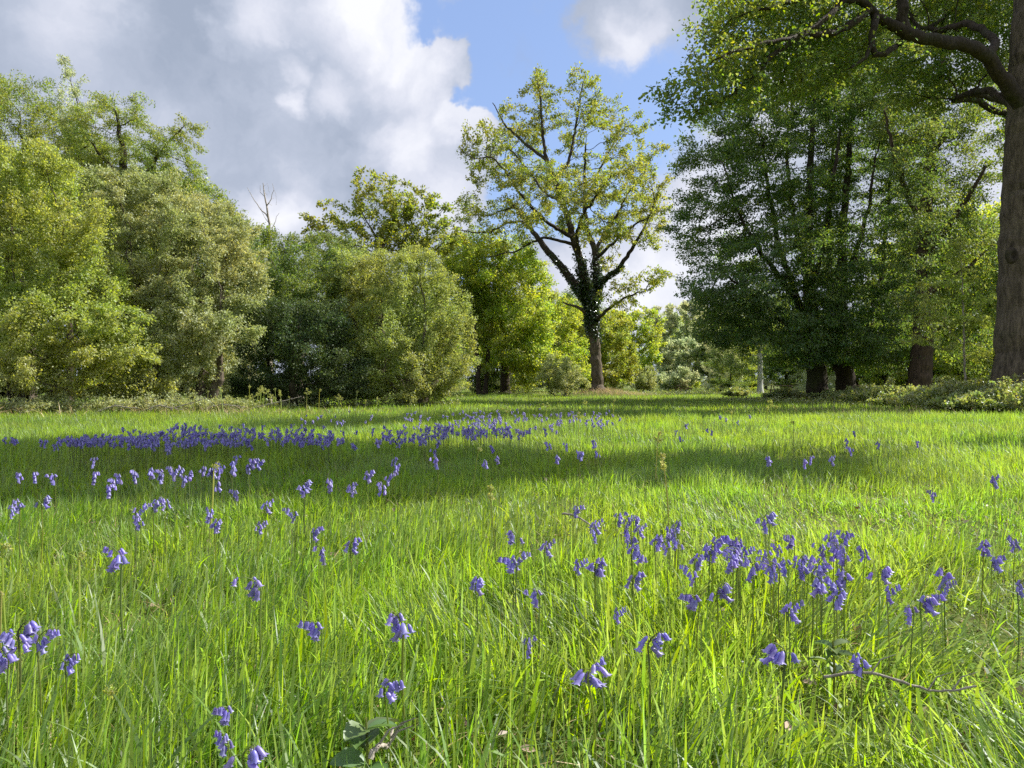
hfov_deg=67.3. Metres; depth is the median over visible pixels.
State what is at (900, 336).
woodland tree
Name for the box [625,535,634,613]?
bluebell
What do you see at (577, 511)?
bluebell
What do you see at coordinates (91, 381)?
woodland tree
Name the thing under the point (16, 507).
bluebell
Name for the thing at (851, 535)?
bluebell
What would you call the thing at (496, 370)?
woodland tree
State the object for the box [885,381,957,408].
bramble bush
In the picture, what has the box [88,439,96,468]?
bluebell
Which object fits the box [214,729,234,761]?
bluebell
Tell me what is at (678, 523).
bluebell
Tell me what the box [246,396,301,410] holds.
stick
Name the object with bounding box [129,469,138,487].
bluebell
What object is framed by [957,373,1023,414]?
bramble bush
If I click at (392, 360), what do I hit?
woodland tree
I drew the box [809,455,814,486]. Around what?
bluebell
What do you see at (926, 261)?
hornbeam tree
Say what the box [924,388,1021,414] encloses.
bramble bush
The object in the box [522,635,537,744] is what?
bluebell
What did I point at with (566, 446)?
bluebell
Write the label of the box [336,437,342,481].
bluebell
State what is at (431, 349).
woodland tree
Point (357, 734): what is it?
broad leaved plant
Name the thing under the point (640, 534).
bluebell
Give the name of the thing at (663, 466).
bracken shoot
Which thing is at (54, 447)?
bluebell
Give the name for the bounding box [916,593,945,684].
bluebell
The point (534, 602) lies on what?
bluebell
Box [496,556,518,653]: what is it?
bluebell
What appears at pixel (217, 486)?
bluebell
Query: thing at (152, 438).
bluebell
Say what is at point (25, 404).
scrub bush
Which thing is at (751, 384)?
woodland tree
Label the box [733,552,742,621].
bluebell
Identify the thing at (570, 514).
stick
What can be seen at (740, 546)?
bluebell
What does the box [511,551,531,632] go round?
bluebell
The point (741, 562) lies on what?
bluebell
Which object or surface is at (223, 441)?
bluebell
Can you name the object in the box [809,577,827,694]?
bluebell
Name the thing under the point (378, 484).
bluebell
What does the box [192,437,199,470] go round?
bluebell
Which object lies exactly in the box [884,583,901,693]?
bluebell
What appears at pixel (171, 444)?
bluebell
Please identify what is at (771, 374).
woodland tree
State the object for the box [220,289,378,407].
holly bush
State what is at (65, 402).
scrub bush
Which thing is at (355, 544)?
bluebell
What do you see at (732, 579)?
bluebell
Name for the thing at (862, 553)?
bluebell
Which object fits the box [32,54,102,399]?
birch tree
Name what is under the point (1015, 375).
bramble bush
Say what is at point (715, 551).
bluebell
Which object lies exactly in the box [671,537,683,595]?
bluebell
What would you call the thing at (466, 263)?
oak tree
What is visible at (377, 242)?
oak tree
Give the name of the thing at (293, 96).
sky
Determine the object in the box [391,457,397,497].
bluebell
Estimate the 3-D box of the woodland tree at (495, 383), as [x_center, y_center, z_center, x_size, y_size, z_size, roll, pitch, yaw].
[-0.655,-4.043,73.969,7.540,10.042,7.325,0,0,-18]
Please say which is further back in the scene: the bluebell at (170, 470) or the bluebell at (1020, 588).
the bluebell at (170, 470)
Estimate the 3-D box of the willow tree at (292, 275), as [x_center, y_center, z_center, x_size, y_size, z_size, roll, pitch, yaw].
[-9.952,-2.979,31.037,8.961,8.338,7.998,0,0,0]
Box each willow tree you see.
[98,171,282,394]
[193,222,374,400]
[645,297,703,366]
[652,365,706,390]
[655,336,717,390]
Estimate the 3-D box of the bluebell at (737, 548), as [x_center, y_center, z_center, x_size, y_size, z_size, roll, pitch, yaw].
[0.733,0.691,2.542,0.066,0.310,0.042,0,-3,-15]
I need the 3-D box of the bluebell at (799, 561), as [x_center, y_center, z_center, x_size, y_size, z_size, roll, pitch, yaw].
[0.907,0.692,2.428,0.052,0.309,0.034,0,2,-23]
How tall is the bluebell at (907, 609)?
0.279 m
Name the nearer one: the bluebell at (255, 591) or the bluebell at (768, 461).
the bluebell at (255, 591)
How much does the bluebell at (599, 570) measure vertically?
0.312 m
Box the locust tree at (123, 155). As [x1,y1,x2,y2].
[20,90,210,396]
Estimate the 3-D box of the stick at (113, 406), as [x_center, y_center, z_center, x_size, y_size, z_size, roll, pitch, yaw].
[-10.208,0.662,19.800,1.316,0.264,0.053,0,0,9]
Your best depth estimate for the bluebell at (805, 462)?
5.08 m
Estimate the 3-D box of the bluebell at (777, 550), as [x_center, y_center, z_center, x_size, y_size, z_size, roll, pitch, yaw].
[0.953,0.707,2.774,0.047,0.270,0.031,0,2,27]
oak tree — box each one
[298,165,420,400]
[378,178,469,391]
[423,240,510,394]
[430,223,569,394]
[449,61,676,390]
[529,285,603,393]
[556,308,641,389]
[603,306,667,391]
[638,0,1023,409]
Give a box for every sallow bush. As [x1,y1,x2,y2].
[0,135,179,412]
[58,158,275,410]
[313,241,481,406]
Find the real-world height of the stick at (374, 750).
0.070 m
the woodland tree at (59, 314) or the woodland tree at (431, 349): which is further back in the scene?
the woodland tree at (431, 349)
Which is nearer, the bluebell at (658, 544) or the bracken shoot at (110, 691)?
the bracken shoot at (110, 691)
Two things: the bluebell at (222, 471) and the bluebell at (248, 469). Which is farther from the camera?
the bluebell at (222, 471)
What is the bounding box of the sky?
[0,0,1010,383]
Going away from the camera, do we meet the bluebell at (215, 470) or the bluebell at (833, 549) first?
the bluebell at (833, 549)
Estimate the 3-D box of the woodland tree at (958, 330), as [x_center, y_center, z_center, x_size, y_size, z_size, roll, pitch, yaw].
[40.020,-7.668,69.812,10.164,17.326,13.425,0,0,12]
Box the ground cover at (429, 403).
[2,388,906,414]
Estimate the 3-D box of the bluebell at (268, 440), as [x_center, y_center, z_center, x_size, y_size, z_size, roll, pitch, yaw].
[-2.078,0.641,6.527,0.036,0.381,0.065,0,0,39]
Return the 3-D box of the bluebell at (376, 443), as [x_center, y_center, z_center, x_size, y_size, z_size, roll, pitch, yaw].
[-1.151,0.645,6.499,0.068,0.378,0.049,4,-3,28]
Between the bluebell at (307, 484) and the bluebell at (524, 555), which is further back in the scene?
the bluebell at (307, 484)
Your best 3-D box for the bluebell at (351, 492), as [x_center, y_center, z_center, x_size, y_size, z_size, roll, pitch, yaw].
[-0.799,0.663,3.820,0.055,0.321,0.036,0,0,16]
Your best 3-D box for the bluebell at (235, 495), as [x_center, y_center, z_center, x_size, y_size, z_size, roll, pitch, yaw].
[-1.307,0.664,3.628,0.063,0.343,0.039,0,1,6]
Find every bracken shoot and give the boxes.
[0,543,12,647]
[0,590,5,674]
[77,550,86,636]
[90,684,116,767]
[210,461,219,536]
[258,388,268,414]
[303,388,311,410]
[471,446,481,501]
[487,485,495,545]
[575,411,583,436]
[653,431,661,479]
[659,453,669,531]
[770,401,772,426]
[790,419,794,460]
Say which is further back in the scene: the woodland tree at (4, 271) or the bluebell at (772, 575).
the woodland tree at (4, 271)
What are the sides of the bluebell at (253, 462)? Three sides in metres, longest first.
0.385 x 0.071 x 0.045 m
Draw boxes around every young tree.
[534,352,590,395]
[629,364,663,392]
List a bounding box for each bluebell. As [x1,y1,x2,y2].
[0,619,40,725]
[0,629,31,754]
[0,646,18,746]
[6,503,20,581]
[11,499,24,574]
[13,438,18,459]
[15,472,23,523]
[31,628,59,725]
[32,471,38,520]
[34,495,51,568]
[39,439,47,468]
[44,473,56,519]
[52,444,58,461]
[58,438,64,463]
[60,652,80,715]
[65,437,74,472]
[72,439,74,463]
[74,438,80,471]
[81,437,87,462]
[87,457,97,499]
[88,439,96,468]
[90,471,99,528]
[94,438,99,470]
[96,441,104,478]
[102,545,128,652]
[106,484,113,550]
[107,477,118,523]
[108,436,116,466]
[109,441,111,469]
[113,442,117,471]
[114,473,122,520]
[118,440,123,476]
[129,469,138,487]
[131,436,135,467]
[132,503,152,584]
[132,515,143,592]
[133,439,138,463]
[138,441,142,464]
[144,439,148,469]
[147,467,154,508]
[149,436,156,468]
[150,441,156,466]
[152,498,164,560]
[154,469,168,518]
[156,440,159,466]
[157,472,163,520]
[158,496,171,562]
[165,446,171,474]
[166,466,177,514]
[168,442,175,466]
[177,440,185,468]
[177,465,184,504]
[180,474,186,532]
[183,439,190,476]
[186,470,192,524]
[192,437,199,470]
[199,466,206,505]
[202,439,211,463]
[203,444,209,453]
[205,506,213,567]
[206,468,215,489]
[209,518,222,583]
[210,468,218,508]
[211,705,233,756]
[214,468,221,509]
[214,481,221,517]
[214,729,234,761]
[215,462,225,508]
[222,438,228,476]
[223,744,268,767]
[228,489,240,553]
[230,455,240,495]
[230,461,239,512]
[230,466,235,519]
[231,576,266,693]
[245,464,250,496]
[248,458,259,515]
[255,520,267,574]
[256,459,264,500]
[261,499,273,552]
[264,437,270,458]
[282,507,297,570]
[292,438,296,470]
[296,479,312,537]
[296,620,324,737]
[298,485,309,551]
[310,526,323,587]
[312,545,325,599]
[326,478,332,547]
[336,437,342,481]
[343,536,361,600]
[346,481,356,500]
[347,485,356,536]
[363,469,374,528]
[374,439,381,467]
[376,481,386,532]
[376,678,405,767]
[384,473,395,519]
[386,611,415,741]
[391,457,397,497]
[393,463,399,511]
[429,449,439,494]
[429,457,440,511]
[469,576,484,654]
[481,459,487,503]
[489,445,494,474]
[495,456,499,496]
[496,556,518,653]
[506,530,523,607]
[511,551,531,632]
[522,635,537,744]
[523,588,541,682]
[538,538,555,626]
[544,441,551,479]
[555,455,559,501]
[562,442,567,483]
[570,505,584,571]
[570,656,611,767]
[573,557,588,635]
[577,451,583,495]
[585,556,606,632]
[588,517,603,560]
[590,529,599,577]
[591,439,596,481]
[613,606,626,701]
[614,511,628,554]
[622,515,636,560]
[623,528,637,589]
[624,570,645,645]
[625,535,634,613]
[626,543,638,593]
[629,517,640,564]
[632,522,647,558]
[634,631,670,736]
[635,550,647,615]
[649,534,662,580]
[654,537,671,607]
[665,525,671,563]
[666,527,678,552]
[669,531,678,589]
[671,520,680,576]
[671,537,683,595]
[677,593,701,673]
[679,564,697,637]
[688,553,703,622]
[702,543,712,607]
[705,541,721,623]
[707,582,733,665]
[711,535,729,610]
[722,548,745,648]
[722,551,737,621]
[724,538,740,612]
[725,546,742,617]
[728,538,742,629]
[732,536,742,622]
[732,553,742,622]
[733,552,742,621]
[741,546,755,608]
[742,555,759,676]
[755,511,777,586]
[755,518,771,577]
[756,556,776,647]
[757,549,772,635]
[758,562,776,643]
[759,642,799,750]
[762,560,782,669]
[765,456,772,501]
[770,543,782,607]
[771,557,791,642]
[779,599,803,704]
[782,534,798,615]
[792,554,808,642]
[793,555,806,638]
[797,563,809,653]
[801,554,815,643]
[802,459,807,505]
[808,563,832,671]
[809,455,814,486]
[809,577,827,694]
[811,543,826,610]
[813,565,823,666]
[815,556,835,655]
[822,530,837,609]
[822,575,846,680]
[826,541,842,619]
[826,589,845,648]
[828,454,835,503]
[828,538,838,589]
[830,535,836,610]
[830,544,845,624]
[835,529,849,602]
[835,567,852,670]
[837,543,850,663]
[842,533,854,546]
[844,438,848,465]
[846,446,853,484]
[849,652,871,748]
[856,545,870,603]
[866,565,892,654]
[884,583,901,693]
[903,605,918,687]
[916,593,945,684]
[926,489,936,543]
[934,567,954,649]
[937,579,957,683]
[976,538,991,629]
[987,555,1006,637]
[990,475,999,542]
[1006,535,1021,605]
[1015,580,1023,677]
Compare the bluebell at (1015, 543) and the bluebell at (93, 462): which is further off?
the bluebell at (93, 462)
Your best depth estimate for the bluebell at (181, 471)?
4.79 m
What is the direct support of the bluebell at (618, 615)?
on the ground at (862, 686)
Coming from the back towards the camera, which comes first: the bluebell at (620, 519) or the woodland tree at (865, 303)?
the woodland tree at (865, 303)
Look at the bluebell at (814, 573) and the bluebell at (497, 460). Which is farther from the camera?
the bluebell at (497, 460)
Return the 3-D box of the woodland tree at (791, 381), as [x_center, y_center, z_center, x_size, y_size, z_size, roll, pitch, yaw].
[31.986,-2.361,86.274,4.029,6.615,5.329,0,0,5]
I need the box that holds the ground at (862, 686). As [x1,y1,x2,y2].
[0,384,1023,767]
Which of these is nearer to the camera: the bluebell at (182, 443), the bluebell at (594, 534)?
the bluebell at (594, 534)
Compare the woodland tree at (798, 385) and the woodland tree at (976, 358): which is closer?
the woodland tree at (976, 358)
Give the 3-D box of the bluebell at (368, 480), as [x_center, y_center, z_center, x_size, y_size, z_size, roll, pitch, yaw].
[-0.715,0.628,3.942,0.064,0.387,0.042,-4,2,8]
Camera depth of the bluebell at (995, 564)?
2.45 m
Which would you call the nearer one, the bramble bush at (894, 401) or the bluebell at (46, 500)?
the bluebell at (46, 500)
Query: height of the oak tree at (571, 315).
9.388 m
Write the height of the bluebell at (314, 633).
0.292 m
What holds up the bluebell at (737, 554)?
on the ground at (862, 686)
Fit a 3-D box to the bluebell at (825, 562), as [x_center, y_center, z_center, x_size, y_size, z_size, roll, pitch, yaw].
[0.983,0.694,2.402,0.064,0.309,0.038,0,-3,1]
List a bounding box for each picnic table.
[675,385,692,391]
[766,385,797,392]
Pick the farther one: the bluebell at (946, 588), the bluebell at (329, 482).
the bluebell at (329, 482)
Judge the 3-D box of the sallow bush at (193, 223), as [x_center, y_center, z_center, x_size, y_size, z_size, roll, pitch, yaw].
[-10.997,-3.216,24.910,8.042,8.821,5.276,0,0,41]
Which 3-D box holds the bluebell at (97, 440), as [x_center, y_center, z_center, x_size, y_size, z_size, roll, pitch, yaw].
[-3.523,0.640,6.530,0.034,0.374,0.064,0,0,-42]
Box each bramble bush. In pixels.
[721,386,749,397]
[761,386,809,399]
[806,388,836,400]
[825,382,874,401]
[839,377,904,405]
[866,384,925,407]
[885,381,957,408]
[903,380,987,408]
[914,365,991,397]
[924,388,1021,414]
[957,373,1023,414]
[980,373,1023,405]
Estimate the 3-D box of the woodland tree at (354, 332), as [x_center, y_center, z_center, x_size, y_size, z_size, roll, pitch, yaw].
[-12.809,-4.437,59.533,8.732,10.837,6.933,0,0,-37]
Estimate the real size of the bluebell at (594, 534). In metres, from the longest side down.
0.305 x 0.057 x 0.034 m
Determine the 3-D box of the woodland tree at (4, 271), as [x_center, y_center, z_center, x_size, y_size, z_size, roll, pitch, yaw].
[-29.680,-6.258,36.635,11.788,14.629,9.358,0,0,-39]
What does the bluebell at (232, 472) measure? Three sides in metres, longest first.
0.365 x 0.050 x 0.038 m
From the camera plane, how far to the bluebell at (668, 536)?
2.91 m
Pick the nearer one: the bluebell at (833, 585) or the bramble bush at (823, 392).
the bluebell at (833, 585)
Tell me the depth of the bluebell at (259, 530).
2.96 m
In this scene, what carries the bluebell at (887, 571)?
on the ground at (862, 686)
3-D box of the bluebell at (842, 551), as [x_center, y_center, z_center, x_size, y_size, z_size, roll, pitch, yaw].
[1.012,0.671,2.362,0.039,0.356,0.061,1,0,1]
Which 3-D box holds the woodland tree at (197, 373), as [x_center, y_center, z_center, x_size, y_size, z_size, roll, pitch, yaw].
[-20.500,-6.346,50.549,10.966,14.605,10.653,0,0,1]
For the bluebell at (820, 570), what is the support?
on the ground at (862, 686)
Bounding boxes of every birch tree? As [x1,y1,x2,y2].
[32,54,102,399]
[716,274,791,394]
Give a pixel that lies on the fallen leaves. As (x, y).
(1018, 689)
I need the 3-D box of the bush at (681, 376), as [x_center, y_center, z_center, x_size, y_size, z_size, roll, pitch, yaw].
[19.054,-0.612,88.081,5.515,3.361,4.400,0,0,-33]
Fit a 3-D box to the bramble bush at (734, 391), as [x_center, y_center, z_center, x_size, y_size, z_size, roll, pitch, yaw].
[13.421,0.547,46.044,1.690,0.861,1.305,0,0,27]
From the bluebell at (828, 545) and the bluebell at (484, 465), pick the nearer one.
the bluebell at (828, 545)
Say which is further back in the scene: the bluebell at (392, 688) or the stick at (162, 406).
the stick at (162, 406)
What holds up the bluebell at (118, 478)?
on the ground at (862, 686)
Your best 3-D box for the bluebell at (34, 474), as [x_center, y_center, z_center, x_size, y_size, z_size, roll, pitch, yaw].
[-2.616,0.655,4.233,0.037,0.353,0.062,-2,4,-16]
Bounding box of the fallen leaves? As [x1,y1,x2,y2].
[4,463,1023,767]
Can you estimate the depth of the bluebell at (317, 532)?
2.83 m
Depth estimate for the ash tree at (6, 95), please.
32.62 m
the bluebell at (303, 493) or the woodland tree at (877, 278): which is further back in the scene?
the woodland tree at (877, 278)
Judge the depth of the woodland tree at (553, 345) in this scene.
80.46 m
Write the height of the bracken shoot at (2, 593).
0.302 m
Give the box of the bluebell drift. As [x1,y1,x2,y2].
[13,404,620,469]
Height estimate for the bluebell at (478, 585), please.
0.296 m
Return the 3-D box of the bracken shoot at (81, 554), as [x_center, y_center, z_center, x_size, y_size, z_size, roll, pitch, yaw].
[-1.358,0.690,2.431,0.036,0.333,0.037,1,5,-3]
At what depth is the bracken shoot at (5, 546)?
2.40 m
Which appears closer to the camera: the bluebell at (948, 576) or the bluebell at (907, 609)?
the bluebell at (907, 609)
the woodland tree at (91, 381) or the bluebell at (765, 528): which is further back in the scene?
the woodland tree at (91, 381)
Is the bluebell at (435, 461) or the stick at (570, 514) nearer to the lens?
the stick at (570, 514)
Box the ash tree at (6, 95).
[0,69,112,400]
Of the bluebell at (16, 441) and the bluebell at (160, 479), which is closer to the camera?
the bluebell at (160, 479)
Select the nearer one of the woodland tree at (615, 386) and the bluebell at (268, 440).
the bluebell at (268, 440)
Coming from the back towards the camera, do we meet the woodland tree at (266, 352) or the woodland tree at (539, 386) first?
the woodland tree at (539, 386)
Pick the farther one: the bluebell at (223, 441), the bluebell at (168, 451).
the bluebell at (223, 441)
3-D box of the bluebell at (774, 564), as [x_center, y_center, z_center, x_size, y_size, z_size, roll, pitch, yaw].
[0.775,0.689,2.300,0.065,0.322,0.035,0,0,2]
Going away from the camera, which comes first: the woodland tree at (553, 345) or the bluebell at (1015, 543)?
the bluebell at (1015, 543)
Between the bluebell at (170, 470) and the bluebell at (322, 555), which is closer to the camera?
the bluebell at (322, 555)
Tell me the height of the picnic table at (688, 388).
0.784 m
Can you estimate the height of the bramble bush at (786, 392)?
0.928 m
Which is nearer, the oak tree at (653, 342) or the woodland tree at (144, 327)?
the woodland tree at (144, 327)
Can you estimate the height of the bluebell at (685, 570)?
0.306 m
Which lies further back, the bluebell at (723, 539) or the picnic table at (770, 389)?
the picnic table at (770, 389)
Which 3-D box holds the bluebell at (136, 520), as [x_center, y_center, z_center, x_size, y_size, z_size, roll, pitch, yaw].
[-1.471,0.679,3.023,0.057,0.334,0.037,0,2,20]
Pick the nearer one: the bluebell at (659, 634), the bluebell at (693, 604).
the bluebell at (659, 634)
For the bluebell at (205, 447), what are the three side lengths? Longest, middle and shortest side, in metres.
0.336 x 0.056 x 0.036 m
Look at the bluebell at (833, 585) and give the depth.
2.20 m
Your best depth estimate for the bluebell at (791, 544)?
2.63 m
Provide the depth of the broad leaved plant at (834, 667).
2.00 m
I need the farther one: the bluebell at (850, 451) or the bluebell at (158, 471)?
the bluebell at (850, 451)
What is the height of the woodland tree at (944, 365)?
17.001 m
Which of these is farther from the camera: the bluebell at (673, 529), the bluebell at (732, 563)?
the bluebell at (673, 529)
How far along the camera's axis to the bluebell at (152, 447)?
6.18 m
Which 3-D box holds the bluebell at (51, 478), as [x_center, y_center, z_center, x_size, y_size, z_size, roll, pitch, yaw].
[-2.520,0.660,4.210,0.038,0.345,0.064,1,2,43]
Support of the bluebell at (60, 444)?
on the ground at (862, 686)
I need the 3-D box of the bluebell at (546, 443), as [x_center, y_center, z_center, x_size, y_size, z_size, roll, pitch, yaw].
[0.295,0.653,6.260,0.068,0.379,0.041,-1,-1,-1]
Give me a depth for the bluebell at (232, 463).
4.67 m
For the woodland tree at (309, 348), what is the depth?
58.33 m
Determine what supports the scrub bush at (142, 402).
on the ground at (862, 686)
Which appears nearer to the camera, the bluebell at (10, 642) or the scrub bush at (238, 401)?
the bluebell at (10, 642)
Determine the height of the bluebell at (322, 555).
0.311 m
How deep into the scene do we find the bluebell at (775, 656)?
1.67 m
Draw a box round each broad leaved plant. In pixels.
[330,717,398,767]
[808,638,852,694]
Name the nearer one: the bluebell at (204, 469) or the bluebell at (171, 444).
the bluebell at (204, 469)
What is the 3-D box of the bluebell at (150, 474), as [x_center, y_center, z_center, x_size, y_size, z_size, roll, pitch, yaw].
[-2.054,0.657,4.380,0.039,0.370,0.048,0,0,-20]
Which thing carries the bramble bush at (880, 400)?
on the ground at (862, 686)
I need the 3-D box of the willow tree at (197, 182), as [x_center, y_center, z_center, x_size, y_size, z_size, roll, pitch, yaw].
[-13.134,-3.794,30.654,7.576,9.334,5.457,0,0,0]
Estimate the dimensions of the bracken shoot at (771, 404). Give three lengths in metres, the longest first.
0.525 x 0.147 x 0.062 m
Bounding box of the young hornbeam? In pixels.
[896,237,996,380]
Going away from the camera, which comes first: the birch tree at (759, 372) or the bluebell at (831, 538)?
the bluebell at (831, 538)
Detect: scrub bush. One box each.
[0,393,61,414]
[29,389,136,415]
[99,390,212,413]
[185,393,264,411]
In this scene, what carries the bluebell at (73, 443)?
on the ground at (862, 686)
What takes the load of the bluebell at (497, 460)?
on the ground at (862, 686)
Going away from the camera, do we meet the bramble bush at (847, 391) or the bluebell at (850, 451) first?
the bluebell at (850, 451)
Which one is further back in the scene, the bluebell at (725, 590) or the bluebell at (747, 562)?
the bluebell at (747, 562)
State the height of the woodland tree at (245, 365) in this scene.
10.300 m
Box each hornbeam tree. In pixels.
[657,53,875,400]
[782,16,955,391]
[839,0,1008,388]
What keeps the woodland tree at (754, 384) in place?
on the ground at (862, 686)
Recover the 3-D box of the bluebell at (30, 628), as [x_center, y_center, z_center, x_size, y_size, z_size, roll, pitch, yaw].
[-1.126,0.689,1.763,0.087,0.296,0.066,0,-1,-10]
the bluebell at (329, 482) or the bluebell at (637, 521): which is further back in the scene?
the bluebell at (329, 482)
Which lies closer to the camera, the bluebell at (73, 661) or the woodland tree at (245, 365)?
the bluebell at (73, 661)
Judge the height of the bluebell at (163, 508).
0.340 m
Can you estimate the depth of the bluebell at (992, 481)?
4.08 m
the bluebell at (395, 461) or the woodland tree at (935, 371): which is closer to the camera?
the bluebell at (395, 461)
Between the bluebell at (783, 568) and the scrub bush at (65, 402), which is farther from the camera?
the scrub bush at (65, 402)
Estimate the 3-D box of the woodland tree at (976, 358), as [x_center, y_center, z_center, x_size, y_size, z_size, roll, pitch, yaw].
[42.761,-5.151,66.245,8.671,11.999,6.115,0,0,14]
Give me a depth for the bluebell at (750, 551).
2.63 m
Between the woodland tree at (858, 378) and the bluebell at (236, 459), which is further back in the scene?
the woodland tree at (858, 378)
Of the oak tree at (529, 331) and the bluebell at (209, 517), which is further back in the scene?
the oak tree at (529, 331)
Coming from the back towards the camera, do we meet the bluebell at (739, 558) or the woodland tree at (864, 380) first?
the woodland tree at (864, 380)
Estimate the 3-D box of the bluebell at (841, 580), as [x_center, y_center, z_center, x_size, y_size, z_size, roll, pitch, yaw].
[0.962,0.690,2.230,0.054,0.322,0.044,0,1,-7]
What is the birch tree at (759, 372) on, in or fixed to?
on the ground at (862, 686)
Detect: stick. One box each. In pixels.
[95,405,138,412]
[139,405,182,412]
[165,397,206,411]
[200,403,244,410]
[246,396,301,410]
[368,718,415,759]
[562,508,607,530]
[824,654,976,691]
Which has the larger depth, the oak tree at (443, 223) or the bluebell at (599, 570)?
the oak tree at (443, 223)
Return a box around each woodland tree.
[0,168,92,397]
[0,176,94,391]
[0,201,64,389]
[0,255,37,284]
[16,171,180,397]
[45,182,175,390]
[75,204,207,395]
[138,177,264,390]
[206,287,264,393]
[226,287,264,394]
[235,267,302,385]
[263,283,346,385]
[309,269,405,389]
[343,279,401,382]
[369,280,436,389]
[419,286,471,387]
[427,296,482,392]
[444,300,515,392]
[470,304,525,392]
[474,310,542,390]
[493,286,545,390]
[534,289,577,388]
[550,285,590,391]
[599,299,628,389]
[641,312,692,389]
[658,321,705,389]
[690,313,750,388]
[699,329,744,390]
[701,331,757,392]
[720,319,776,389]
[723,348,757,391]
[747,366,784,389]
[754,293,799,387]
[766,364,804,387]
[780,366,804,388]
[783,364,833,390]
[798,348,835,391]
[820,280,867,386]
[855,272,905,383]
[856,242,900,380]
[859,238,971,386]
[861,374,906,384]
[862,330,908,388]
[870,191,1000,385]
[885,204,996,387]
[895,283,975,381]
[960,216,999,369]
[960,331,988,381]
[967,265,997,381]
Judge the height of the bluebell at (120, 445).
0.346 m
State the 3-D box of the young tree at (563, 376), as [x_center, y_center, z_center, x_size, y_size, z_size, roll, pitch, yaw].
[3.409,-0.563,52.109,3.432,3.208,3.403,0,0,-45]
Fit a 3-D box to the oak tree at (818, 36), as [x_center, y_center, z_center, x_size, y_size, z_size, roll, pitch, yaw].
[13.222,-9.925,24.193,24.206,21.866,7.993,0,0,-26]
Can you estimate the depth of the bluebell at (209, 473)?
4.51 m
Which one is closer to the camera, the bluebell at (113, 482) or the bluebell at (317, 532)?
the bluebell at (317, 532)
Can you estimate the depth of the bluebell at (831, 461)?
5.25 m
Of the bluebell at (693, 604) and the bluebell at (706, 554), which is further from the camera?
the bluebell at (706, 554)
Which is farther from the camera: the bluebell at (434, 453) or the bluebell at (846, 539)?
the bluebell at (434, 453)
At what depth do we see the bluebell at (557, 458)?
5.23 m
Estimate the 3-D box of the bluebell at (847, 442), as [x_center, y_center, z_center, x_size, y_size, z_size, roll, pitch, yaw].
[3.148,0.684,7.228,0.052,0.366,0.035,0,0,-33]
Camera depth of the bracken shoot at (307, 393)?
18.80 m
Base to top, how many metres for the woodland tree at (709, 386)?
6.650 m
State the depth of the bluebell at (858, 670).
1.68 m
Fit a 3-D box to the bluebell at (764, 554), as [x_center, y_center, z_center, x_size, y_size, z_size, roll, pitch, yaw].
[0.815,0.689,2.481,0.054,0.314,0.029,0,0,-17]
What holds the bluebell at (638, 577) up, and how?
on the ground at (862, 686)
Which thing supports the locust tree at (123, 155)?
on the ground at (862, 686)
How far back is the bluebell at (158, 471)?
4.50 m
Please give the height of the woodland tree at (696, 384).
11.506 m
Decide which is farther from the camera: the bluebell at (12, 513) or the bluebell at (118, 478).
the bluebell at (118, 478)
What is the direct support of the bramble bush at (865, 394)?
on the ground at (862, 686)
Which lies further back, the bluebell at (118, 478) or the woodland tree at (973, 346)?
the woodland tree at (973, 346)
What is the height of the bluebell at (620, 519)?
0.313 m
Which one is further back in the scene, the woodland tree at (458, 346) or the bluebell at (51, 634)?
the woodland tree at (458, 346)
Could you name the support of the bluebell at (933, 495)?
on the ground at (862, 686)
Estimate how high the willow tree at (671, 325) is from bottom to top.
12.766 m
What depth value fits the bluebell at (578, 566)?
2.41 m
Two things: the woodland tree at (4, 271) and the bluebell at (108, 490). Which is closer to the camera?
the bluebell at (108, 490)
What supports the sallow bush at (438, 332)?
on the ground at (862, 686)
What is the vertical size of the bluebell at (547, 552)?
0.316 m
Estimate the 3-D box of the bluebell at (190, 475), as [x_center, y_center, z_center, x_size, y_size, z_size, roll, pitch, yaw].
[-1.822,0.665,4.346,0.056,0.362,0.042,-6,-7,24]
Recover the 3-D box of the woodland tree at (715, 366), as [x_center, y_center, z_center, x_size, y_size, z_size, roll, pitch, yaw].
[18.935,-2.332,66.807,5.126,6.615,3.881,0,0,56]
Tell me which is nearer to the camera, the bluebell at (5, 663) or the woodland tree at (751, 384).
the bluebell at (5, 663)
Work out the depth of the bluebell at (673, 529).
3.03 m
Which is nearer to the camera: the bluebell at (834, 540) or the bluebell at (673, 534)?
the bluebell at (834, 540)
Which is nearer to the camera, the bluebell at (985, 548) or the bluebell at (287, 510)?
the bluebell at (985, 548)
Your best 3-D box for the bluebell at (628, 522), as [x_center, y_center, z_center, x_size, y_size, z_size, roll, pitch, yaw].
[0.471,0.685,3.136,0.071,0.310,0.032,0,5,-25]
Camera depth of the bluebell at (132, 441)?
6.69 m
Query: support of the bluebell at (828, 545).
on the ground at (862, 686)
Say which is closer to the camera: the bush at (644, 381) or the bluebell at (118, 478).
the bluebell at (118, 478)
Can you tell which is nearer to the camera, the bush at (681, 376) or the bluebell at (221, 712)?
the bluebell at (221, 712)
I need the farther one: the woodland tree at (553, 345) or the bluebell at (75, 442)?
the woodland tree at (553, 345)
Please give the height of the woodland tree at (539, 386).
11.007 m
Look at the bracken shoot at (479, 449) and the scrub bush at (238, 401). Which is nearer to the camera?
the bracken shoot at (479, 449)
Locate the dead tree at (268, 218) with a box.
[248,184,277,402]
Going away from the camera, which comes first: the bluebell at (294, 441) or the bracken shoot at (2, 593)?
the bracken shoot at (2, 593)
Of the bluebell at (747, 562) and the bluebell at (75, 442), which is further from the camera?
the bluebell at (75, 442)

